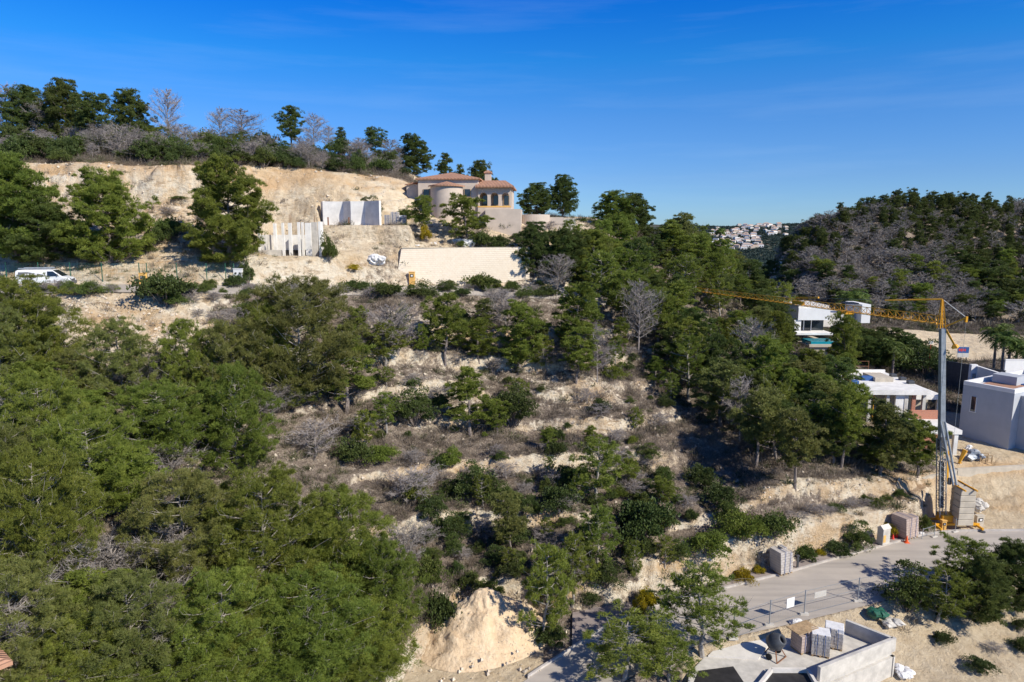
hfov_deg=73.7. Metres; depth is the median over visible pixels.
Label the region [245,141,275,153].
ridge bush
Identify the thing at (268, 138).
bare tree
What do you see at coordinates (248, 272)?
bush
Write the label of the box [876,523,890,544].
meter pillar
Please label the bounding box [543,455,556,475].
pine tree
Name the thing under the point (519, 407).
bush
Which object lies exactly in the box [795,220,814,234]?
bare tree
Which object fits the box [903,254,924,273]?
pine tree
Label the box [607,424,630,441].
bare bush
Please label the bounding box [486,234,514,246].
bush
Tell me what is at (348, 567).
pine tree
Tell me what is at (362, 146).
bare tree
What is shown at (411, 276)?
meter box
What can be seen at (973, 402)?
window
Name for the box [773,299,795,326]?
pine tree
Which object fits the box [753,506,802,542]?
bush
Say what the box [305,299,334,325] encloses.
pine tree
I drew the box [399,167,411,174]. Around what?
ridge bush
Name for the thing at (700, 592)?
pine tree
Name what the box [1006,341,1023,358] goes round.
palm tree
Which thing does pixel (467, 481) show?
bush
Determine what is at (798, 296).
pine tree
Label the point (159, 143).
bare tree
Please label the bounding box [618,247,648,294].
pine tree
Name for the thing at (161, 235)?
bush
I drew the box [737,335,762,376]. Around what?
pine tree
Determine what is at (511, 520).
pine tree
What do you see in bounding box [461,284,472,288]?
roadside bush
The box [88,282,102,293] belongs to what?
verge bush
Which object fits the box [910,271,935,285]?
bare tree
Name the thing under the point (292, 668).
pine tree
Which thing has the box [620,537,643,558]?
bush
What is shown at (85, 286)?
bank bush
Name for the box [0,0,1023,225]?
sky
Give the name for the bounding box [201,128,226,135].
bare tree
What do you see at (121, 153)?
ridge bush
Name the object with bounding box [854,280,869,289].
bare tree
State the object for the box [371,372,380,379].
bush
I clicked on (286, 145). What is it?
ridge bush
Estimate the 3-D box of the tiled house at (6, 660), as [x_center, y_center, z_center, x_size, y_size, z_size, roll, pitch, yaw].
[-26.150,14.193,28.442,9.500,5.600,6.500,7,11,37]
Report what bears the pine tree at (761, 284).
on the hillside ground
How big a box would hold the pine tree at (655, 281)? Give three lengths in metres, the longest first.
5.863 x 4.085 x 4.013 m
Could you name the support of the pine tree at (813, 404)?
on the hillside ground
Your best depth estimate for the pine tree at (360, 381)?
62.18 m
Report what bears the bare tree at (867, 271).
on the hillside ground
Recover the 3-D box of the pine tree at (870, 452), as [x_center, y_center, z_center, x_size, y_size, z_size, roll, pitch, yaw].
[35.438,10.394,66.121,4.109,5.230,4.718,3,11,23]
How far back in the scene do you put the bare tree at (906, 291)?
146.20 m
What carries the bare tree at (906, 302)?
on the hillside ground
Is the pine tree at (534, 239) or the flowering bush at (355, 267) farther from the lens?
the pine tree at (534, 239)
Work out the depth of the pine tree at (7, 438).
39.92 m
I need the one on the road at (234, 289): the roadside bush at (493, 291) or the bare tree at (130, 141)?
the roadside bush at (493, 291)
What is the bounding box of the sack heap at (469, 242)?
[452,238,474,246]
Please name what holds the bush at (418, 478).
on the hillside ground
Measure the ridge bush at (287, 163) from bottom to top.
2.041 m
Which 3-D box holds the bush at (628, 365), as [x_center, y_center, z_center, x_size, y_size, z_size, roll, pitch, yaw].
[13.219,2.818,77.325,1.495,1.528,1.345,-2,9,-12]
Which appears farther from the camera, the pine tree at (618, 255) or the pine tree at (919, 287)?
the pine tree at (919, 287)
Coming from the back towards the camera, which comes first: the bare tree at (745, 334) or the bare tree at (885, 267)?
the bare tree at (885, 267)
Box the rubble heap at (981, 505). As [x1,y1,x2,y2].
[974,498,989,512]
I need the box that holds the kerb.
[528,529,1023,677]
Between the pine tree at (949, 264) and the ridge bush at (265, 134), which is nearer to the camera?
the ridge bush at (265, 134)
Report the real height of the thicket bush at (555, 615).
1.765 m
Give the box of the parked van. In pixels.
[15,267,76,285]
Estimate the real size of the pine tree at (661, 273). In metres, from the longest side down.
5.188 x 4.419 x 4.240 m
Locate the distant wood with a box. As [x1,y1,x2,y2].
[664,223,803,266]
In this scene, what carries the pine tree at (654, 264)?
on the hillside ground
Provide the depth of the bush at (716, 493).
59.34 m
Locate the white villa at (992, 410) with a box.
[959,370,1023,449]
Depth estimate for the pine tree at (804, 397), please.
68.16 m
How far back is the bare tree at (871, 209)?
183.91 m
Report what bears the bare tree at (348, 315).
on the hillside ground
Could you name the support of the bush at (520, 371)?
on the hillside ground
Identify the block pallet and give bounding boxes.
[384,215,389,224]
[390,212,398,223]
[399,215,406,224]
[770,544,792,575]
[790,630,811,654]
[811,626,830,658]
[825,620,843,651]
[891,510,918,538]
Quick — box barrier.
[921,523,937,538]
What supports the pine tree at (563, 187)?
on the hillside ground
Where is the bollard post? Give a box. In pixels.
[796,555,799,567]
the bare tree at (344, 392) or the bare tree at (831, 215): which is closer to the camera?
the bare tree at (344, 392)
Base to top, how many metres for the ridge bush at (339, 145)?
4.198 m
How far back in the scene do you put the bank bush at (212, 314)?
64.66 m
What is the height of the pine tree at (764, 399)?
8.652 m
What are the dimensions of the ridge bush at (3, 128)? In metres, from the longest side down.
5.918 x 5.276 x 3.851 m
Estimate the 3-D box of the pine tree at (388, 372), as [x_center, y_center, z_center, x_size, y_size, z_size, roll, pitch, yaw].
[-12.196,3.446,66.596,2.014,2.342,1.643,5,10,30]
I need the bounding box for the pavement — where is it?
[572,516,935,644]
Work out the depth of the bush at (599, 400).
68.02 m
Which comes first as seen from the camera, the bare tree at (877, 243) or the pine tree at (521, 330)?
the pine tree at (521, 330)
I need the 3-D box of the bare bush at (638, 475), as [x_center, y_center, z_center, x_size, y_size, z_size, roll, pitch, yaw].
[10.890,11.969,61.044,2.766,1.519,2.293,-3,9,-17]
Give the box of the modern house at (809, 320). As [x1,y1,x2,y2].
[784,301,870,355]
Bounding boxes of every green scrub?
[0,147,1023,681]
[770,203,1023,328]
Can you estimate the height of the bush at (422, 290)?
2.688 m
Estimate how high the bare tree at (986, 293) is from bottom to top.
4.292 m
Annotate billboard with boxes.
[957,347,968,360]
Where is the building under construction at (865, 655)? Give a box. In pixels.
[688,619,896,681]
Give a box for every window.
[423,189,429,195]
[464,189,470,197]
[482,195,486,205]
[493,195,497,205]
[503,194,508,205]
[969,396,976,412]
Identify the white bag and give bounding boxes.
[965,445,972,450]
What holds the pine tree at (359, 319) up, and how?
on the hillside ground
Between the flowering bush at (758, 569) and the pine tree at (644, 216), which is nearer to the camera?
the flowering bush at (758, 569)
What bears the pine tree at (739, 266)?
on the hillside ground
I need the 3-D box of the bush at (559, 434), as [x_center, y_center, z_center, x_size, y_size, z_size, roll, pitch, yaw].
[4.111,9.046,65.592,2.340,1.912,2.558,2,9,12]
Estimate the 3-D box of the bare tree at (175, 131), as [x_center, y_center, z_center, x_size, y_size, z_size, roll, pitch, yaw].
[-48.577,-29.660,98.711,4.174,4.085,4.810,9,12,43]
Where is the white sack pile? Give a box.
[789,618,801,624]
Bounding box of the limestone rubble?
[11,154,980,681]
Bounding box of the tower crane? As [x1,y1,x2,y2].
[696,287,985,532]
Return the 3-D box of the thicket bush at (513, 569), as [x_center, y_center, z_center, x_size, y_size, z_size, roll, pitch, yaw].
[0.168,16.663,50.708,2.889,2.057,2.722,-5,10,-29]
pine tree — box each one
[0,83,50,132]
[0,150,70,263]
[0,189,82,263]
[0,271,100,371]
[0,299,58,404]
[0,359,70,406]
[0,366,99,476]
[0,417,53,509]
[0,438,114,601]
[0,551,97,681]
[1,340,53,361]
[9,602,154,681]
[25,403,148,520]
[32,76,89,138]
[37,566,150,649]
[39,346,107,402]
[39,385,120,430]
[50,165,161,262]
[57,566,206,681]
[65,90,111,132]
[70,314,168,402]
[83,444,173,518]
[92,618,249,681]
[99,377,221,465]
[104,87,157,141]
[113,455,252,592]
[135,557,305,681]
[139,384,229,444]
[150,317,221,400]
[157,489,239,556]
[175,152,279,264]
[179,317,274,411]
[180,460,361,617]
[181,360,285,475]
[181,601,273,681]
[218,272,371,405]
[228,562,384,681]
[230,298,300,402]
[230,629,350,681]
[256,518,350,585]
[267,483,408,615]
[272,105,305,143]
[273,365,321,407]
[303,630,424,681]
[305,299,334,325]
[316,544,392,610]
[317,322,381,414]
[326,588,421,681]
[334,127,345,148]
[340,529,431,641]
[344,304,370,336]
[351,408,377,445]
[362,126,388,150]
[363,319,412,366]
[369,391,404,433]
[377,366,395,387]
[395,305,413,332]
[396,132,435,174]
[405,195,435,225]
[413,323,433,354]
[420,292,469,366]
[434,152,453,174]
[438,192,494,238]
[439,366,493,436]
[454,163,464,173]
[457,316,499,363]
[462,159,498,179]
[470,473,491,509]
[471,298,496,326]
[480,334,496,360]
[483,398,511,431]
[488,489,533,548]
[494,298,546,370]
[499,546,517,572]
[503,340,527,371]
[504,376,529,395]
[510,221,561,278]
[516,182,557,213]
[516,535,576,641]
[527,320,552,344]
[531,335,556,369]
[538,515,559,537]
[539,426,558,446]
[540,235,582,287]
[541,543,553,564]
[542,227,593,275]
[543,281,608,341]
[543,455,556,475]
[544,173,579,215]
[549,528,600,607]
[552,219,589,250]
[553,323,568,337]
[558,325,603,383]
[565,434,635,497]
[568,467,589,501]
[571,255,595,284]
[576,229,623,273]
[576,503,621,564]
[580,245,620,307]
[582,425,598,441]
[582,598,681,680]
[587,300,603,322]
[590,189,639,224]
[591,218,618,244]
[592,240,614,281]
[593,246,641,290]
[600,270,651,317]
[605,339,625,369]
[606,214,637,246]
[608,280,634,316]
[611,241,626,261]
[611,317,630,344]
[618,192,655,231]
[618,219,638,240]
[618,236,653,284]
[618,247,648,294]
[621,457,639,482]
[623,539,644,575]
[626,406,643,429]
[632,285,678,332]
[632,623,708,681]
[635,246,659,281]
[637,226,666,244]
[641,285,683,341]
[641,355,667,386]
[643,234,666,265]
[643,269,670,288]
[645,273,669,286]
[646,557,756,657]
[648,325,689,371]
[650,475,677,504]
[652,535,678,568]
[653,223,700,270]
[656,316,708,373]
[657,219,678,251]
[659,254,679,282]
[659,372,682,397]
[660,333,710,400]
[663,279,702,322]
[665,252,711,295]
[665,274,692,307]
[667,211,697,250]
[669,235,687,264]
[671,307,715,351]
[676,253,701,276]
[684,232,714,272]
[684,265,710,299]
[685,224,713,263]
[685,233,707,257]
[688,357,755,426]
[695,342,722,369]
[696,252,729,291]
[696,332,745,378]
[698,313,724,348]
[699,238,738,273]
[701,276,735,316]
[707,316,737,346]
[708,274,739,310]
[712,253,740,282]
[725,309,758,348]
[726,385,785,466]
[727,258,748,287]
[732,274,753,303]
[733,250,749,267]
[736,335,789,381]
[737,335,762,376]
[738,371,773,419]
[739,258,766,283]
[741,289,767,310]
[743,305,770,336]
[744,288,782,333]
[746,276,776,296]
[746,397,806,459]
[751,373,797,448]
[755,331,780,345]
[759,310,792,344]
[760,385,796,407]
[764,345,789,384]
[767,279,797,305]
[772,406,831,489]
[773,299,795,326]
[773,354,799,382]
[774,367,796,384]
[776,264,789,281]
[776,322,795,344]
[777,318,800,350]
[777,342,797,366]
[779,367,817,406]
[784,268,802,287]
[784,359,826,380]
[786,318,799,341]
[787,293,805,300]
[788,389,836,438]
[791,371,838,407]
[793,398,830,440]
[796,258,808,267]
[796,347,824,370]
[804,373,850,411]
[808,254,820,267]
[808,257,835,277]
[812,354,844,375]
[812,416,861,463]
[816,262,836,283]
[816,379,875,467]
[820,354,865,403]
[824,279,838,289]
[825,287,844,302]
[825,311,862,360]
[829,341,862,364]
[833,289,871,334]
[834,380,859,398]
[835,352,861,367]
[837,265,859,282]
[838,277,850,289]
[839,287,876,306]
[840,369,862,379]
[850,396,917,474]
[851,339,863,352]
[857,421,900,469]
[864,276,880,291]
[879,301,898,315]
[882,238,903,251]
[883,280,898,296]
[883,295,899,307]
[887,271,907,292]
[887,417,921,461]
[889,254,904,267]
[890,267,913,278]
[893,418,953,477]
[896,412,925,446]
[898,301,916,314]
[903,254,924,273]
[907,282,935,300]
[914,297,928,314]
[914,559,983,623]
[922,260,944,282]
[925,283,936,301]
[928,529,997,598]
[932,247,953,258]
[938,274,956,290]
[940,256,960,273]
[942,552,1016,627]
[952,293,970,308]
[953,248,967,265]
[955,266,980,280]
[956,264,979,277]
[959,254,985,269]
[962,294,976,305]
[966,280,982,291]
[967,249,993,265]
[972,535,1023,613]
[976,267,1000,285]
[977,288,996,307]
[982,281,998,298]
[983,302,1005,319]
[987,259,1009,276]
[988,264,1017,283]
[988,299,1006,310]
[989,288,1015,306]
[995,247,1017,263]
[995,278,1016,296]
[1001,268,1018,277]
[1001,275,1017,288]
[1005,291,1023,313]
[1008,261,1020,274]
[1009,277,1023,293]
[1012,287,1023,307]
[1017,267,1023,284]
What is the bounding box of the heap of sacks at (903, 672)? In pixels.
[894,663,915,679]
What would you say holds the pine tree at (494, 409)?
on the hillside ground
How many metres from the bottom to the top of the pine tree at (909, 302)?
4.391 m
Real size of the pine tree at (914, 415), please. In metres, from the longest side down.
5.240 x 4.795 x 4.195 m
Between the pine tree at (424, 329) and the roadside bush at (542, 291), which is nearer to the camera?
the pine tree at (424, 329)
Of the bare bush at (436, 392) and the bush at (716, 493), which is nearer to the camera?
the bush at (716, 493)
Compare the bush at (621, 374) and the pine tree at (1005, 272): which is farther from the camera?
the pine tree at (1005, 272)
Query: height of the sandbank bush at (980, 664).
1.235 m
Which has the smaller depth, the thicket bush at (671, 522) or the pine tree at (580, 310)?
the thicket bush at (671, 522)
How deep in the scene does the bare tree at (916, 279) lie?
148.67 m
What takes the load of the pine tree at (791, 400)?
on the hillside ground
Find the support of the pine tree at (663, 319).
on the hillside ground
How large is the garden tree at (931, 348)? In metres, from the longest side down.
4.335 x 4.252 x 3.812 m
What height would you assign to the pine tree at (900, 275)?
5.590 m
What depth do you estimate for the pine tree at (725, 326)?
86.07 m
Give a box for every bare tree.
[0,82,17,125]
[0,383,27,424]
[0,519,56,555]
[0,532,119,601]
[0,562,71,648]
[17,131,45,137]
[20,98,64,135]
[36,129,54,138]
[38,131,59,138]
[61,125,79,138]
[64,126,85,136]
[76,127,114,150]
[76,522,163,578]
[78,122,114,140]
[84,143,98,155]
[88,571,210,653]
[98,142,129,155]
[98,361,120,381]
[99,119,139,152]
[107,433,208,481]
[116,133,159,160]
[119,519,216,583]
[124,128,154,138]
[124,351,163,387]
[129,494,175,530]
[142,345,219,387]
[146,87,184,136]
[146,137,170,156]
[147,131,168,138]
[158,123,190,140]
[175,123,199,138]
[186,131,204,140]
[190,140,210,159]
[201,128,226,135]
[205,107,236,136]
[206,566,259,604]
[210,307,251,324]
[217,107,265,136]
[227,127,252,140]
[230,140,266,163]
[236,139,270,151]
[247,382,301,415]
[252,132,280,145]
[270,280,307,310]
[274,372,316,406]
[277,499,323,516]
[279,411,341,456]
[288,143,315,159]
[289,135,308,149]
[297,144,317,162]
[299,113,331,144]
[305,136,315,144]
[314,151,329,168]
[320,126,335,145]
[334,384,355,399]
[336,312,372,334]
[343,137,370,154]
[345,142,379,161]
[356,299,421,355]
[367,155,382,170]
[373,520,426,573]
[374,139,402,155]
[380,461,445,501]
[384,159,402,172]
[388,147,411,156]
[480,286,518,326]
[535,254,575,295]
[581,323,617,382]
[616,279,668,352]
[719,375,758,440]
[729,317,778,387]
[784,260,806,270]
[785,248,801,259]
[790,283,820,296]
[791,274,802,285]
[793,274,819,291]
[794,236,814,246]
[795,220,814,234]
[798,246,825,263]
[798,286,827,301]
[799,257,813,271]
[802,245,828,256]
[808,214,829,229]
[809,212,821,224]
[809,254,832,268]
[810,284,821,299]
[812,276,847,291]
[820,210,841,225]
[825,251,836,260]
[826,243,837,252]
[829,220,845,230]
[829,264,847,277]
[829,284,854,300]
[830,238,852,251]
[832,206,862,221]
[833,257,849,269]
[835,238,864,253]
[836,277,866,290]
[837,266,871,284]
[838,248,861,261]
[841,220,862,231]
[842,226,871,245]
[842,234,860,245]
[847,254,862,268]
[848,249,869,260]
[853,260,873,274]
[854,215,875,227]
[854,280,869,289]
[857,220,883,239]
[858,203,881,218]
[859,248,883,265]
[859,265,875,279]
[861,268,882,282]
[863,211,876,221]
[864,247,882,262]
[864,248,892,267]
[865,236,884,250]
[865,293,896,316]
[870,202,894,216]
[870,228,889,238]
[871,233,883,245]
[871,279,901,302]
[874,263,908,278]
[876,275,903,286]
[877,243,888,252]
[879,247,907,261]
[884,226,901,238]
[885,248,909,266]
[885,260,908,272]
[891,220,908,233]
[894,297,914,310]
[896,301,918,317]
[897,211,911,225]
[897,248,919,261]
[898,285,914,298]
[900,261,921,274]
[902,219,915,228]
[903,273,926,287]
[905,244,931,258]
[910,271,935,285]
[917,255,933,262]
[917,290,956,313]
[920,248,954,265]
[923,212,942,226]
[924,300,948,320]
[925,239,943,251]
[926,272,953,287]
[931,280,953,291]
[931,288,957,308]
[933,282,961,298]
[936,228,957,240]
[937,237,951,244]
[939,254,960,268]
[943,303,968,317]
[946,301,971,316]
[947,239,966,255]
[949,272,975,290]
[951,267,960,279]
[952,283,973,294]
[953,287,990,307]
[963,307,984,319]
[965,297,985,313]
[972,287,1000,299]
[984,229,1003,247]
[1003,300,1023,321]
[1013,225,1023,239]
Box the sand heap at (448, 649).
[421,587,547,672]
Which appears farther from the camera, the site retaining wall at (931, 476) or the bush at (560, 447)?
the site retaining wall at (931, 476)
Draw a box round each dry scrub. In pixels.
[0,140,1023,681]
[769,201,1023,328]
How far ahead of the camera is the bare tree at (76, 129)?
94.72 m
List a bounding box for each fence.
[0,262,233,281]
[728,568,915,639]
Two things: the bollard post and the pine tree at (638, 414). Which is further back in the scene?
the pine tree at (638, 414)
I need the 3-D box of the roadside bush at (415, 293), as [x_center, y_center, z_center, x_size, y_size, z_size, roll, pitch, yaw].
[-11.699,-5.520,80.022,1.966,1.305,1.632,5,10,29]
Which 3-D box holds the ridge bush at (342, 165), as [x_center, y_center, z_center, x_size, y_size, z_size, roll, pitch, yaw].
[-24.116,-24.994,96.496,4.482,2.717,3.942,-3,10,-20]
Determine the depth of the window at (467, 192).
95.31 m
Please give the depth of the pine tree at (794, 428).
59.55 m
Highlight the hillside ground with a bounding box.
[0,151,1023,681]
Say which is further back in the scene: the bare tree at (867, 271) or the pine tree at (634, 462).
the bare tree at (867, 271)
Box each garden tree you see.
[853,335,885,366]
[861,328,886,338]
[869,335,896,366]
[876,326,890,336]
[877,327,909,340]
[889,338,956,373]
[896,345,913,365]
[900,333,927,364]
[922,344,938,356]
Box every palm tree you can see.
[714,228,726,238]
[875,338,913,372]
[977,323,1017,368]
[987,331,1021,369]
[994,335,1023,358]
[1001,339,1023,358]
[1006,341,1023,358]
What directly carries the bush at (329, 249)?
on the hillside ground
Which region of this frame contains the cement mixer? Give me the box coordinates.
[765,632,786,663]
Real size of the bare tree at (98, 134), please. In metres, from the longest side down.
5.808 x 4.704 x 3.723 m
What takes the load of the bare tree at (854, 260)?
on the hillside ground
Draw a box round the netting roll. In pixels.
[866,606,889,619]
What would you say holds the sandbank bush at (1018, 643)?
on the hillside ground
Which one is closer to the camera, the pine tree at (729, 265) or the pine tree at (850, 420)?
the pine tree at (850, 420)
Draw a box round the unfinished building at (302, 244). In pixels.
[258,222,323,255]
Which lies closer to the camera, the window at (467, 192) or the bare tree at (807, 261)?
the window at (467, 192)
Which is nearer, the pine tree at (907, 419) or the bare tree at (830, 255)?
the pine tree at (907, 419)
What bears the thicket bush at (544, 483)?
on the hillside ground
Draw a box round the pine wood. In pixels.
[741,187,1023,320]
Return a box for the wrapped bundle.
[964,449,985,461]
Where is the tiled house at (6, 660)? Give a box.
[0,647,12,669]
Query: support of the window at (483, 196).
in the hillside villa at (498, 197)
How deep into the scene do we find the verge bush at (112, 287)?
65.44 m
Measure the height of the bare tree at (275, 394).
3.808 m
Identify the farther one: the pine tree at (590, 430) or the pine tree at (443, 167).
the pine tree at (443, 167)
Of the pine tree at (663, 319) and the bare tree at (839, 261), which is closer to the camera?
the pine tree at (663, 319)
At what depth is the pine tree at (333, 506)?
42.65 m
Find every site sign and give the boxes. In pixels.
[786,597,794,608]
[814,590,826,597]
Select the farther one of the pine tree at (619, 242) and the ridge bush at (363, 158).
the ridge bush at (363, 158)
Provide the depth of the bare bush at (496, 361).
72.83 m
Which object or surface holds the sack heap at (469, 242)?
on the hillside ground
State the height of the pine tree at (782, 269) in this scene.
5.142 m
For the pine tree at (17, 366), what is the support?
on the hillside ground
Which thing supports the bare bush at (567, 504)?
on the hillside ground
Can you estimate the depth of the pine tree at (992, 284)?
149.14 m
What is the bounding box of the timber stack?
[786,620,817,635]
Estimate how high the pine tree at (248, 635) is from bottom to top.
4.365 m
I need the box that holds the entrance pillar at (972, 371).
[968,364,977,379]
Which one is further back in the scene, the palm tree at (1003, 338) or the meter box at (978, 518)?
the palm tree at (1003, 338)
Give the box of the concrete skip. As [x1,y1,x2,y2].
[958,449,967,462]
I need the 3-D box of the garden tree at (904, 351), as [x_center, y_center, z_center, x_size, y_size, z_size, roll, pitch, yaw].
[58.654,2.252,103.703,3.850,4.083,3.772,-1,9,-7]
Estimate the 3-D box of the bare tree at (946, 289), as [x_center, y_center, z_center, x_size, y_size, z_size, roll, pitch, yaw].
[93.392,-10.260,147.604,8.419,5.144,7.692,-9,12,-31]
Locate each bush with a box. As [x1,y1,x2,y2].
[0,123,21,138]
[0,123,28,139]
[0,134,42,159]
[4,133,20,140]
[17,130,54,158]
[31,280,48,291]
[38,278,68,290]
[43,135,81,154]
[43,143,60,160]
[45,137,82,155]
[46,147,74,162]
[57,130,93,152]
[58,278,82,294]
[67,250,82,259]
[69,131,110,152]
[71,124,90,134]
[73,280,112,297]
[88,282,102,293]
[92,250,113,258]
[96,130,127,144]
[105,283,120,290]
[105,284,117,292]
[113,148,130,157]
[124,146,138,158]
[125,269,199,306]
[127,136,177,160]
[129,139,162,162]
[130,132,180,153]
[131,125,155,135]
[135,126,168,134]
[142,224,174,245]
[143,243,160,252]
[146,125,177,135]
[152,214,189,236]
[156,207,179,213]
[161,149,179,162]
[162,142,197,161]
[162,292,193,307]
[168,134,185,144]
[168,196,190,200]
[183,292,203,302]
[185,138,207,149]
[186,127,222,141]
[187,140,225,158]
[191,308,204,316]
[196,281,213,293]
[198,135,224,147]
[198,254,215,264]
[201,291,224,301]
[201,308,231,321]
[202,279,217,288]
[209,135,230,150]
[220,146,255,164]
[223,273,249,287]
[224,134,244,143]
[224,140,245,152]
[232,130,258,145]
[232,301,249,312]
[235,260,255,283]
[240,282,261,289]
[244,146,276,168]
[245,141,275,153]
[252,129,281,142]
[268,141,293,158]
[270,149,287,166]
[280,140,294,150]
[282,152,309,163]
[283,157,294,169]
[292,157,306,168]
[298,145,328,158]
[319,230,337,262]
[323,136,356,155]
[323,158,339,167]
[325,150,337,158]
[327,155,356,171]
[331,435,374,464]
[336,415,384,430]
[338,278,366,291]
[345,263,362,271]
[348,152,366,171]
[349,383,371,399]
[350,417,372,433]
[351,149,368,163]
[352,336,372,345]
[355,287,379,298]
[356,279,371,290]
[360,194,383,215]
[361,444,401,466]
[365,156,395,171]
[365,280,405,297]
[367,334,388,347]
[370,149,383,158]
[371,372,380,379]
[372,429,387,439]
[373,340,395,350]
[377,283,400,295]
[380,150,400,163]
[387,377,440,426]
[397,207,411,219]
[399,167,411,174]
[399,447,425,466]
[400,369,427,388]
[400,482,435,503]
[402,278,441,298]
[402,430,410,437]
[405,289,418,296]
[408,473,427,483]
[409,553,452,588]
[410,351,427,358]
[411,520,444,544]
[413,339,428,350]
[415,495,449,521]
[415,527,435,542]
[417,546,433,557]
[419,223,432,242]
[425,465,449,480]
[425,586,462,632]
[426,386,448,398]
[427,456,449,470]
[428,289,439,296]
[429,547,443,560]
[430,516,443,529]
[431,393,450,408]
[432,510,473,547]
[434,490,451,501]
[435,280,457,291]
[436,444,461,467]
[437,478,464,498]
[441,533,465,557]
[442,280,458,286]
[442,510,464,539]
[447,354,463,364]
[447,560,464,575]
[448,424,459,432]
[450,458,500,503]
[451,546,471,560]
[452,286,471,296]
[453,568,483,594]
[454,309,470,319]
[455,317,470,326]
[455,511,472,522]
[456,240,469,246]
[461,272,501,288]
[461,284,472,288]
[461,583,477,597]
[465,416,494,428]
[466,516,494,541]
[466,539,485,555]
[467,229,495,246]
[467,472,505,496]
[474,577,505,594]
[478,521,495,533]
[479,543,512,567]
[480,283,495,291]
[481,287,502,297]
[484,358,503,372]
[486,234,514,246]
[486,444,506,455]
[487,383,539,427]
[487,459,521,478]
[487,524,534,544]
[489,450,509,461]
[491,570,499,577]
[493,551,536,578]
[495,481,519,501]
[503,375,514,382]
[504,280,520,291]
[512,366,524,372]
[513,493,537,515]
[513,548,527,558]
[515,286,533,297]
[515,479,533,493]
[525,477,534,484]
[527,526,565,545]
[529,349,568,365]
[529,503,543,514]
[530,577,549,598]
[531,283,555,296]
[531,619,568,647]
[534,280,544,286]
[534,483,583,517]
[536,384,545,392]
[536,475,554,491]
[537,441,552,451]
[539,468,564,485]
[542,605,563,624]
[543,439,571,456]
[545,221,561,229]
[545,492,579,513]
[546,287,560,294]
[549,464,585,486]
[550,426,566,441]
[555,517,569,526]
[564,422,572,428]
[567,515,577,523]
[570,553,592,574]
[572,385,599,402]
[575,521,601,540]
[577,590,600,605]
[578,467,594,481]
[586,397,611,412]
[586,493,606,507]
[586,556,626,590]
[588,402,613,415]
[594,352,611,365]
[596,501,609,515]
[600,364,631,380]
[601,446,634,465]
[602,521,622,537]
[603,473,620,483]
[603,488,619,499]
[603,511,620,527]
[604,494,680,549]
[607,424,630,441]
[613,483,629,497]
[618,515,644,526]
[619,478,647,496]
[620,449,637,462]
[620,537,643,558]
[621,470,652,481]
[621,530,634,544]
[622,346,641,355]
[622,359,635,370]
[623,396,636,402]
[625,562,641,577]
[626,435,638,444]
[627,352,639,361]
[627,489,654,504]
[627,531,641,540]
[630,591,648,615]
[635,442,661,459]
[635,585,659,606]
[638,478,652,491]
[639,536,657,557]
[642,458,662,467]
[651,412,674,426]
[653,465,675,479]
[655,502,680,530]
[656,393,675,406]
[669,536,692,561]
[671,493,683,504]
[677,407,705,418]
[677,491,698,507]
[681,525,733,566]
[682,462,724,486]
[682,507,699,522]
[698,481,746,506]
[710,500,742,523]
[712,510,770,540]
[733,565,759,585]
[752,564,766,573]
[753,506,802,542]
[785,510,799,517]
[794,543,818,562]
[799,511,809,518]
[801,502,817,512]
[811,503,832,516]
[815,548,825,555]
[821,538,858,556]
[825,505,837,512]
[826,502,846,511]
[839,496,859,508]
[841,519,875,551]
[843,495,859,503]
[857,498,873,506]
[858,494,870,500]
[866,497,889,509]
[871,559,946,612]
[880,492,893,500]
[885,522,899,537]
[891,489,911,497]
[919,514,934,531]
[932,629,957,647]
[934,603,955,619]
[960,653,1001,675]
[972,617,987,625]
[980,640,1009,654]
[1004,636,1023,650]
[1011,615,1023,630]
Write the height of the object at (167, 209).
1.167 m
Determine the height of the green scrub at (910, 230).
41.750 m
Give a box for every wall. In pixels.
[321,201,381,224]
[398,247,529,285]
[522,214,563,230]
[564,218,575,228]
[922,469,957,478]
[946,361,1005,387]
[955,464,1023,476]
[976,366,997,377]
[1004,359,1023,372]
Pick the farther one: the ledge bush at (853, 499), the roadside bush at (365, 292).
the roadside bush at (365, 292)
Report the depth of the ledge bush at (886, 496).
63.73 m
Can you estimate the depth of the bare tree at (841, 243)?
166.27 m
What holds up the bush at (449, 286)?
on the road at (234, 289)
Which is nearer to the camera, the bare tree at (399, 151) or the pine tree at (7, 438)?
the pine tree at (7, 438)
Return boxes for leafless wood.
[764,194,1023,268]
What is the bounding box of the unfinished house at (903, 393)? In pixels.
[838,363,962,454]
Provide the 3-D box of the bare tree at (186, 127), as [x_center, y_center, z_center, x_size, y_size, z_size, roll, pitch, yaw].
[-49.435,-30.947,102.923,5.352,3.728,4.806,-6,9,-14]
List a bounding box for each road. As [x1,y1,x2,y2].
[1,285,637,309]
[523,531,1023,681]
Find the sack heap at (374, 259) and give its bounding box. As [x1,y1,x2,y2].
[367,254,385,264]
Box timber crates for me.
[980,453,992,463]
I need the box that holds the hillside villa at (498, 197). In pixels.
[405,170,521,235]
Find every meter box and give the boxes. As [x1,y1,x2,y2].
[138,273,146,283]
[232,268,243,284]
[409,272,414,284]
[940,519,946,529]
[974,514,984,526]
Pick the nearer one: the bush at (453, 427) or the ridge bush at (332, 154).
the bush at (453, 427)
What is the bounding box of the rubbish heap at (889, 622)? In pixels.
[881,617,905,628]
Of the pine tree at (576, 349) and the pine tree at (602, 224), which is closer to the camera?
the pine tree at (576, 349)
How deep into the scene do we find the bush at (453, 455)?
59.78 m

